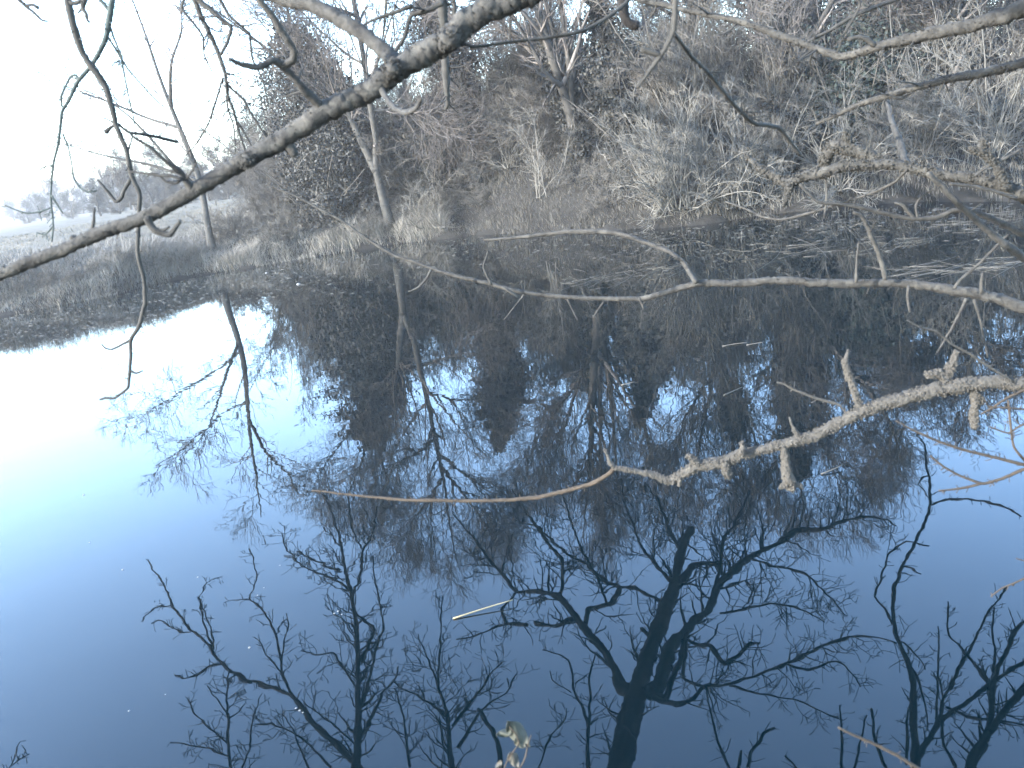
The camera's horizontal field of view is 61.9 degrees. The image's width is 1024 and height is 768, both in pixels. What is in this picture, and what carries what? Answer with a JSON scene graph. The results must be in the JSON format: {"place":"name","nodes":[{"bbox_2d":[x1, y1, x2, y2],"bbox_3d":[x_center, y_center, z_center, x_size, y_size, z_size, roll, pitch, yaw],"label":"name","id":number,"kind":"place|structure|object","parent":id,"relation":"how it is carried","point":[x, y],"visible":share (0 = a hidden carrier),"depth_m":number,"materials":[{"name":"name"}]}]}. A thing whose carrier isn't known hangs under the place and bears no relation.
{"place":"outdoors","nodes":[
{"label":"outdoors","id":0,"kind":"place"},
{"bbox_2d":[1,0,171,241],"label":"hanging branch","id":1,"kind":"object","parent":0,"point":[109,8],"visible":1,"depth_m":2.23,"materials":[{"name":"wood"}]},
{"bbox_2d":[64,0,177,401],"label":"hanging branch","id":2,"kind":"object","parent":1,"relation":"hanging from","point":[88,62],"visible":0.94,"depth_m":2.10,"materials":[{"name":"wood"}]},
{"bbox_2d":[180,0,274,156],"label":"hanging branch","id":3,"kind":"object","parent":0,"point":[227,87],"visible":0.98,"depth_m":2.62,"materials":[{"name":"grey plant"}]},
{"bbox_2d":[0,0,1010,207],"label":"sky","id":4,"kind":"structure","parent":0,"point":[19,31],"materials":[{"name":"white"}]},
{"bbox_2d":[0,201,1023,767],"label":"water","id":5,"kind":"structure","parent":0,"point":[750,615],"depth_m":4.81,"materials":[{"name":"blue liquid"}]},
{"bbox_2d":[0,203,1011,380],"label":"floating debris","id":6,"kind":"object","parent":5,"relation":"on","point":[418,267],"visible":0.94,"depth_m":15.57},
{"bbox_2d":[0,83,1023,315],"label":"ground","id":7,"kind":"structure","parent":0,"point":[9,227],"depth_m":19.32,"materials":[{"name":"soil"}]},
{"bbox_2d":[28,263,75,288],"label":"bramble","id":8,"kind":"object","parent":7,"relation":"on","point":[47,275],"visible":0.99,"depth_m":19.64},
{"bbox_2d":[38,174,73,215],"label":"hedgerow tree","id":9,"kind":"object","parent":7,"relation":"on","point":[54,185],"visible":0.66,"depth_m":95.41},
{"bbox_2d":[58,186,80,218],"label":"hedgerow tree","id":10,"kind":"object","parent":7,"relation":"on","point":[71,207],"visible":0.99,"depth_m":67.23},
{"bbox_2d":[80,175,114,216],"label":"hedgerow tree","id":11,"kind":"object","parent":7,"relation":"on","point":[95,197],"visible":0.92,"depth_m":49.94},
{"bbox_2d":[84,158,126,215],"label":"hedgerow tree","id":12,"kind":"object","parent":7,"relation":"on","point":[99,174],"visible":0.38,"depth_m":58.83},
{"bbox_2d":[102,172,129,214],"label":"hedgerow tree","id":13,"kind":"object","parent":7,"relation":"on","point":[111,209],"visible":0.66,"depth_m":48.00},
{"bbox_2d":[0,148,240,218],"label":"wood","id":14,"kind":"object","parent":7,"relation":"on","point":[19,192],"visible":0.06,"depth_m":199.87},
{"bbox_2d":[10,0,231,253],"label":"bare tree","id":15,"kind":"object","parent":7,"relation":"on","point":[169,95],"visible":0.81,"depth_m":20.86,"materials":[{"name":"grey plant"}]},
{"bbox_2d":[102,145,140,209],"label":"hedgerow tree","id":16,"kind":"object","parent":7,"relation":"on","point":[116,162],"visible":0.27,"depth_m":54.83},
{"bbox_2d":[112,168,147,210],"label":"hedgerow tree","id":17,"kind":"object","parent":7,"relation":"on","point":[133,197],"visible":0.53,"depth_m":46.83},
{"bbox_2d":[0,199,289,285],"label":"field grass","id":18,"kind":"structure","parent":7,"relation":"on","point":[86,223],"depth_m":26.86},
{"bbox_2d":[131,167,167,208],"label":"hedgerow tree","id":19,"kind":"object","parent":7,"relation":"on","point":[150,201],"visible":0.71,"depth_m":45.12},
{"bbox_2d":[135,140,184,197],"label":"hedgerow tree","id":20,"kind":"object","parent":7,"relation":"on","point":[154,169],"visible":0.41,"depth_m":53.30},
{"bbox_2d":[136,42,293,204],"bbox_3d":[-8.259,-7.836,26.227,5.797,5.564,9.481,-17,18,-27],"label":"thicket shrub","id":21,"kind":"object","parent":7,"relation":"on","point":[214,121],"visible":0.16,"depth_m":26.78,"materials":[{"name":"plant"}]},
{"bbox_2d":[200,132,238,199],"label":"hedgerow tree","id":22,"kind":"object","parent":7,"relation":"on","point":[215,155],"visible":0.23,"depth_m":47.70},
{"bbox_2d":[186,200,263,241],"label":"bramble","id":23,"kind":"object","parent":7,"relation":"on","point":[216,227],"visible":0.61,"depth_m":22.38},
{"bbox_2d":[190,203,262,244],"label":"bramble","id":24,"kind":"object","parent":7,"relation":"on","point":[235,224],"visible":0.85,"depth_m":21.94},
{"bbox_2d":[0,188,463,312],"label":"bank grass","id":25,"kind":"structure","parent":7,"relation":"on","point":[343,237],"depth_m":21.11,"materials":[{"name":"plant"}]},
{"bbox_2d":[202,127,291,222],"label":"thicket shrub","id":26,"kind":"object","parent":7,"relation":"on","point":[261,196],"visible":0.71,"depth_m":22.22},
{"bbox_2d":[229,203,280,238],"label":"bramble","id":27,"kind":"object","parent":7,"relation":"on","point":[255,215],"visible":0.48,"depth_m":22.41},
{"bbox_2d":[228,68,296,202],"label":"thicket shrub","id":28,"kind":"object","parent":7,"relation":"on","point":[250,124],"visible":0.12,"depth_m":24.79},
{"bbox_2d":[235,87,307,176],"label":"thicket shrub","id":29,"kind":"object","parent":7,"relation":"on","point":[258,117],"visible":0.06,"depth_m":23.60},
{"bbox_2d":[241,200,309,244],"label":"bramble","id":30,"kind":"object","parent":7,"relation":"on","point":[277,226],"visible":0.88,"depth_m":21.53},
{"bbox_2d":[146,0,406,234],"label":"ivy clad tree","id":31,"kind":"object","parent":7,"relation":"on","point":[353,150],"visible":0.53,"depth_m":21.21,"materials":[{"name":"green plant"}]},
{"bbox_2d":[222,106,335,218],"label":"thicket shrub","id":32,"kind":"object","parent":7,"relation":"on","point":[297,164],"visible":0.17,"depth_m":21.96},
{"bbox_2d":[265,202,316,241],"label":"bramble","id":33,"kind":"object","parent":7,"relation":"on","point":[288,220],"visible":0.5,"depth_m":21.95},
{"bbox_2d":[262,197,333,231],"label":"bramble","id":34,"kind":"object","parent":7,"relation":"on","point":[302,214],"visible":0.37,"depth_m":21.70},
{"bbox_2d":[262,121,364,231],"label":"ivy bush","id":35,"kind":"object","parent":7,"relation":"on","point":[295,185],"visible":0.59,"depth_m":21.52,"materials":[{"name":"green plant"}]},
{"bbox_2d":[183,0,514,230],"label":"bare tree","id":36,"kind":"object","parent":7,"relation":"on","point":[312,22],"visible":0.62,"depth_m":20.27,"materials":[{"name":"grey plant"}]},
{"bbox_2d":[345,196,404,229],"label":"bramble","id":37,"kind":"object","parent":7,"relation":"on","point":[370,211],"visible":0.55,"depth_m":21.45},
{"bbox_2d":[360,0,443,81],"bbox_3d":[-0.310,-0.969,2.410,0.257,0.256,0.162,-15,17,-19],"label":"bare tree","id":38,"kind":"object","parent":7,"relation":"on","point":[431,8],"visible":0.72,"depth_m":2.40,"materials":[{"name":"grey plant"}]},
{"bbox_2d":[334,62,469,206],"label":"thicket shrub","id":39,"kind":"object","parent":7,"relation":"on","point":[378,151],"visible":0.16,"depth_m":21.76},
{"bbox_2d":[353,89,471,207],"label":"thicket shrub","id":40,"kind":"object","parent":7,"relation":"on","point":[430,165],"visible":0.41,"depth_m":21.33,"materials":[{"name":"plant"}]},
{"bbox_2d":[363,115,466,199],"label":"ivy bush","id":41,"kind":"object","parent":7,"relation":"on","point":[393,160],"visible":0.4,"depth_m":21.89,"materials":[{"name":"green plant"}]},
{"bbox_2d":[391,164,463,237],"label":"willow bush","id":42,"kind":"object","parent":7,"relation":"on","point":[433,201],"visible":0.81,"depth_m":20.87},
{"bbox_2d":[426,0,466,112],"bbox_3d":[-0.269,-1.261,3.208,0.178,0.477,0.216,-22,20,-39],"label":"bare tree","id":43,"kind":"object","parent":7,"relation":"on","point":[442,16],"visible":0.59,"depth_m":3.18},
{"bbox_2d":[396,0,519,191],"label":"ivy clad tree","id":44,"kind":"object","parent":7,"relation":"on","point":[455,61],"visible":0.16,"depth_m":20.98,"materials":[{"name":"grey plant"}]},
{"bbox_2d":[388,68,534,191],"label":"thicket shrub","id":45,"kind":"object","parent":7,"relation":"on","point":[450,133],"visible":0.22,"depth_m":21.50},
{"bbox_2d":[454,181,490,206],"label":"bramble","id":46,"kind":"object","parent":7,"relation":"on","point":[477,197],"visible":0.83,"depth_m":20.75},
{"bbox_2d":[439,96,521,197],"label":"thicket shrub","id":47,"kind":"object","parent":7,"relation":"on","point":[487,136],"visible":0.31,"depth_m":21.89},
{"bbox_2d":[431,25,538,167],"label":"thicket shrub","id":48,"kind":"object","parent":7,"relation":"on","point":[485,112],"visible":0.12,"depth_m":21.71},
{"bbox_2d":[383,11,587,174],"bbox_3d":[0.041,-7.741,21.319,7.346,4.543,4.492,-13,16,-16],"label":"thicket shrub","id":49,"kind":"object","parent":7,"relation":"on","point":[431,137],"visible":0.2,"depth_m":20.49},
{"bbox_2d":[455,85,547,181],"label":"thicket shrub","id":50,"kind":"object","parent":7,"relation":"on","point":[493,161],"visible":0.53,"depth_m":20.84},
{"bbox_2d":[495,721,531,767],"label":"leafy sprig","id":51,"kind":"object","parent":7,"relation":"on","point":[515,732],"visible":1,"depth_m":1.83,"materials":[{"name":"beige plant"}]},
{"bbox_2d":[395,0,636,171],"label":"ivy clad tree","id":52,"kind":"object","parent":7,"relation":"on","point":[556,76],"visible":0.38,"depth_m":18.27,"materials":[{"name":"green plant"}]},
{"bbox_2d":[450,0,595,147],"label":"thicket shrub","id":53,"kind":"object","parent":7,"relation":"on","point":[502,68],"visible":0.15,"depth_m":19.95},
{"bbox_2d":[482,48,580,164],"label":"thicket shrub","id":54,"kind":"object","parent":7,"relation":"on","point":[526,99],"visible":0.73,"depth_m":19.53,"materials":[{"name":"plant"}]},
{"bbox_2d":[490,0,588,151],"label":"thicket shrub","id":55,"kind":"object","parent":7,"relation":"on","point":[539,81],"visible":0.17,"depth_m":20.00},
{"bbox_2d":[502,102,583,198],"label":"willow bush","id":56,"kind":"object","parent":7,"relation":"on","point":[535,169],"visible":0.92,"depth_m":18.52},
{"bbox_2d":[540,158,593,189],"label":"bramble","id":57,"kind":"object","parent":7,"relation":"on","point":[563,177],"visible":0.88,"depth_m":18.37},
{"bbox_2d":[506,2,674,168],"bbox_3d":[2.048,-6.742,19.096,3.704,3.464,6.140,4,20,38],"label":"thicket shrub","id":58,"kind":"object","parent":7,"relation":"on","point":[597,145],"visible":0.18,"depth_m":19.02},
{"bbox_2d":[556,66,629,161],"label":"thicket shrub","id":59,"kind":"object","parent":7,"relation":"on","point":[591,127],"visible":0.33,"depth_m":18.56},
{"bbox_2d":[560,152,631,188],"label":"bramble","id":60,"kind":"object","parent":7,"relation":"on","point":[602,170],"visible":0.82,"depth_m":17.76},
{"bbox_2d":[577,177,628,217],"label":"bramble","id":61,"kind":"object","parent":7,"relation":"on","point":[605,195],"visible":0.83,"depth_m":17.26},
{"bbox_2d":[564,26,683,157],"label":"ivy bush","id":62,"kind":"object","parent":7,"relation":"on","point":[592,89],"visible":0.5,"depth_m":17.73,"materials":[{"name":"green plant"}]},
{"bbox_2d":[565,0,686,143],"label":"thicket shrub","id":63,"kind":"object","parent":7,"relation":"on","point":[601,82],"visible":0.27,"depth_m":17.66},
{"bbox_2d":[597,86,675,188],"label":"thicket shrub","id":64,"kind":"object","parent":7,"relation":"on","point":[651,120],"visible":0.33,"depth_m":17.09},
{"bbox_2d":[577,5,713,140],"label":"thicket shrub","id":65,"kind":"object","parent":7,"relation":"on","point":[647,6],"visible":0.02,"depth_m":19.09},
{"bbox_2d":[592,0,715,154],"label":"ivy clad tree","id":66,"kind":"object","parent":7,"relation":"on","point":[669,13],"visible":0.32,"depth_m":17.21,"materials":[{"name":"grey plant"}]},
{"bbox_2d":[573,0,735,161],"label":"thicket shrub","id":67,"kind":"object","parent":7,"relation":"on","point":[683,71],"visible":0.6,"depth_m":16.44,"materials":[{"name":"plant"}]},
{"bbox_2d":[606,4,749,160],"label":"thicket shrub","id":68,"kind":"object","parent":7,"relation":"on","point":[667,85],"visible":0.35,"depth_m":16.86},
{"bbox_2d":[611,23,747,174],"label":"thicket shrub","id":69,"kind":"object","parent":7,"relation":"on","point":[652,96],"visible":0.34,"depth_m":16.57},
{"bbox_2d":[578,64,782,212],"bbox_3d":[3.136,-4.491,16.046,3.804,2.634,3.858,-9,16,0],"label":"willow bush","id":70,"kind":"object","parent":7,"relation":"on","point":[661,175],"visible":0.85,"depth_m":15.54,"materials":[{"name":"plant"}]},
{"bbox_2d":[617,95,764,195],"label":"thicket shrub","id":71,"kind":"object","parent":7,"relation":"on","point":[717,153],"visible":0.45,"depth_m":15.83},
{"bbox_2d":[642,0,755,154],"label":"thicket shrub","id":72,"kind":"object","parent":7,"relation":"on","point":[727,45],"visible":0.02,"depth_m":18.50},
{"bbox_2d":[645,2,805,149],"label":"thicket shrub","id":73,"kind":"object","parent":7,"relation":"on","point":[686,23],"visible":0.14,"depth_m":17.23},
{"bbox_2d":[625,68,839,230],"bbox_3d":[4.123,-4.235,15.315,4.250,2.832,2.483,-9,16,0],"label":"willow bush","id":74,"kind":"object","parent":7,"relation":"on","point":[740,170],"visible":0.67,"depth_m":15.60,"materials":[{"name":"plant"}]},
{"bbox_2d":[657,0,812,160],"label":"thicket shrub","id":75,"kind":"object","parent":7,"relation":"on","point":[725,70],"visible":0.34,"depth_m":16.96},
{"bbox_2d":[684,104,801,188],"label":"thicket shrub","id":76,"kind":"object","parent":7,"relation":"on","point":[704,155],"visible":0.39,"depth_m":15.77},
{"bbox_2d":[657,70,847,218],"bbox_3d":[4.491,-4.341,16.013,3.724,2.600,2.996,-3,17,21],"label":"willow bush","id":77,"kind":"object","parent":7,"relation":"on","point":[810,117],"visible":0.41,"depth_m":15.56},
{"bbox_2d":[701,23,809,159],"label":"thicket shrub","id":78,"kind":"object","parent":7,"relation":"on","point":[726,43],"visible":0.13,"depth_m":17.32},
{"bbox_2d":[706,60,820,175],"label":"thicket shrub","id":79,"kind":"object","parent":7,"relation":"on","point":[775,122],"visible":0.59,"depth_m":15.61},
{"bbox_2d":[727,0,826,113],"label":"ivy clad tree","id":80,"kind":"object","parent":7,"relation":"on","point":[784,4],"visible":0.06,"depth_m":17.00,"materials":[{"name":"grey plant"}]},
{"bbox_2d":[726,82,866,172],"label":"ivy bush","id":81,"kind":"object","parent":7,"relation":"on","point":[778,108],"visible":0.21,"depth_m":16.19,"materials":[{"name":"grey plant"}]},
{"bbox_2d":[702,0,917,164],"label":"thicket shrub","id":82,"kind":"object","parent":7,"relation":"on","point":[767,66],"visible":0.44,"depth_m":16.19,"materials":[{"name":"plant"}]},
{"bbox_2d":[717,0,920,164],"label":"bare tree","id":83,"kind":"object","parent":7,"relation":"on","point":[828,10],"visible":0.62,"depth_m":15.82,"materials":[{"name":"grey plant"}]},
{"bbox_2d":[708,0,939,113],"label":"thicket shrub","id":84,"kind":"object","parent":7,"relation":"on","point":[840,14],"visible":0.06,"depth_m":16.72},
{"bbox_2d":[759,66,926,214],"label":"willow bush","id":85,"kind":"object","parent":7,"relation":"on","point":[848,177],"visible":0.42,"depth_m":14.80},
{"bbox_2d":[728,68,965,201],"bbox_3d":[5.835,-4.493,15.288,3.999,2.217,2.412,5,21,41],"label":"thicket shrub","id":86,"kind":"object","parent":7,"relation":"on","point":[842,159],"visible":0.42,"depth_m":15.04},
{"bbox_2d":[788,1,908,160],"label":"thicket shrub","id":87,"kind":"object","parent":7,"relation":"on","point":[802,83],"visible":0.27,"depth_m":15.87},
{"bbox_2d":[689,0,1022,138],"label":"thicket shrub","id":88,"kind":"object","parent":7,"relation":"on","point":[816,19],"visible":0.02,"depth_m":17.54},
{"bbox_2d":[784,0,936,160],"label":"shrub","id":89,"kind":"object","parent":7,"relation":"on","point":[876,69],"visible":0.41,"depth_m":15.81,"materials":[{"name":"green plant"}]},
{"bbox_2d":[834,74,939,158],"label":"thicket shrub","id":90,"kind":"object","parent":7,"relation":"on","point":[873,139],"visible":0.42,"depth_m":15.37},
{"bbox_2d":[789,2,1023,156],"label":"thicket shrub","id":91,"kind":"object","parent":7,"relation":"on","point":[883,121],"visible":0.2,"depth_m":15.75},
{"bbox_2d":[796,0,1023,125],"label":"thicket shrub","id":92,"kind":"object","parent":7,"relation":"on","point":[920,19],"visible":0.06,"depth_m":17.16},
{"bbox_2d":[849,15,995,189],"bbox_3d":[7.102,-4.872,14.809,2.446,2.634,2.508,-14,17,-19],"label":"thicket shrub","id":93,"kind":"object","parent":7,"relation":"on","point":[910,144],"visible":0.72,"depth_m":14.65,"materials":[{"name":"plant"}]},
{"bbox_2d":[834,0,1012,147],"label":"ivy clad tree","id":94,"kind":"object","parent":7,"relation":"on","point":[954,13],"visible":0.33,"depth_m":15.52,"materials":[{"name":"green plant"}]},
{"bbox_2d":[838,4,1023,157],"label":"thicket shrub","id":95,"kind":"object","parent":7,"relation":"on","point":[943,87],"visible":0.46,"depth_m":14.56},
{"bbox_2d":[876,1,1023,137],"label":"thicket shrub","id":96,"kind":"object","parent":7,"relation":"on","point":[1003,46],"visible":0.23,"depth_m":15.41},
{"bbox_2d":[876,0,1023,149],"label":"thicket shrub","id":97,"kind":"object","parent":7,"relation":"on","point":[989,65],"visible":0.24,"depth_m":15.43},
{"bbox_2d":[899,1,1023,128],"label":"thicket shrub","id":98,"kind":"object","parent":7,"relation":"on","point":[996,64],"visible":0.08,"depth_m":17.58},
{"bbox_2d":[904,0,1023,141],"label":"thicket shrub","id":99,"kind":"object","parent":7,"relation":"on","point":[986,83],"visible":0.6,"depth_m":14.74,"materials":[{"name":"plant"}]},
{"bbox_2d":[914,38,1023,169],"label":"thicket shrub","id":100,"kind":"object","parent":7,"relation":"on","point":[1004,138],"visible":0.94,"depth_m":13.13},
{"bbox_2d":[616,0,639,29],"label":"hanging branch","id":101,"kind":"object","parent":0,"point":[627,21],"visible":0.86,"depth_m":1.86,"materials":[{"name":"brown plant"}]},
{"bbox_2d":[838,726,919,767],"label":"hanging branch","id":102,"kind":"object","parent":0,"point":[905,760],"visible":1,"depth_m":1.62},
{"bbox_3d":[0.910,-3.072,7.477,6.767,5.346,21.448,-9,16,0],"label":"leaning tree","id":103,"kind":"object","parent":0,"visible":0},
{"bbox_2d":[0,0,541,280],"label":"overhanging bough","id":104,"kind":"object","parent":103,"relation":"attached to","point":[455,33],"visible":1,"depth_m":1.50,"materials":[{"name":"grey plant"}]},
{"bbox_2d":[464,0,630,56],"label":"hanging branch","id":105,"kind":"object","parent":104,"relation":"attached to","point":[592,26],"visible":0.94,"depth_m":1.59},
{"bbox_2d":[266,183,1023,357],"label":"overhanging bough","id":106,"kind":"object","parent":103,"relation":"attached to","point":[1004,301],"visible":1,"depth_m":2.87,"materials":[{"name":"grey plant"}]},
{"bbox_2d":[312,349,1023,505],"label":"overhanging bough","id":107,"kind":"object","parent":103,"relation":"attached to","point":[945,384],"visible":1,"depth_m":2.34,"materials":[{"name":"wood"}]},
{"bbox_2d":[896,381,1023,494],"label":"thorn branch","id":108,"kind":"object","parent":107,"relation":"attached to","point":[1010,433],"visible":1,"depth_m":2.20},
{"bbox_2d":[906,320,1013,382],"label":"hanging branch","id":109,"kind":"object","parent":107,"relation":"attached to","point":[971,354],"visible":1,"depth_m":2.21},
{"bbox_2d":[631,0,1023,76],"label":"overhanging bough","id":110,"kind":"object","parent":103,"relation":"attached to","point":[1010,13],"visible":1,"depth_m":2.12,"materials":[{"name":"grey plant"}]},
{"bbox_2d":[636,0,803,155],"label":"hanging branch","id":111,"kind":"object","parent":110,"relation":"attached to","point":[661,54],"visible":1,"depth_m":1.58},
{"bbox_2d":[725,99,1023,262],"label":"overhanging bough","id":112,"kind":"object","parent":103,"relation":"attached to","point":[998,181],"visible":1,"depth_m":2.50,"materials":[{"name":"grey plant"}]},
{"bbox_2d":[807,57,1023,133],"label":"overhanging bough","id":113,"kind":"object","parent":103,"relation":"attached to","point":[1001,68],"visible":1,"depth_m":2.27,"materials":[{"name":"grey plant"}]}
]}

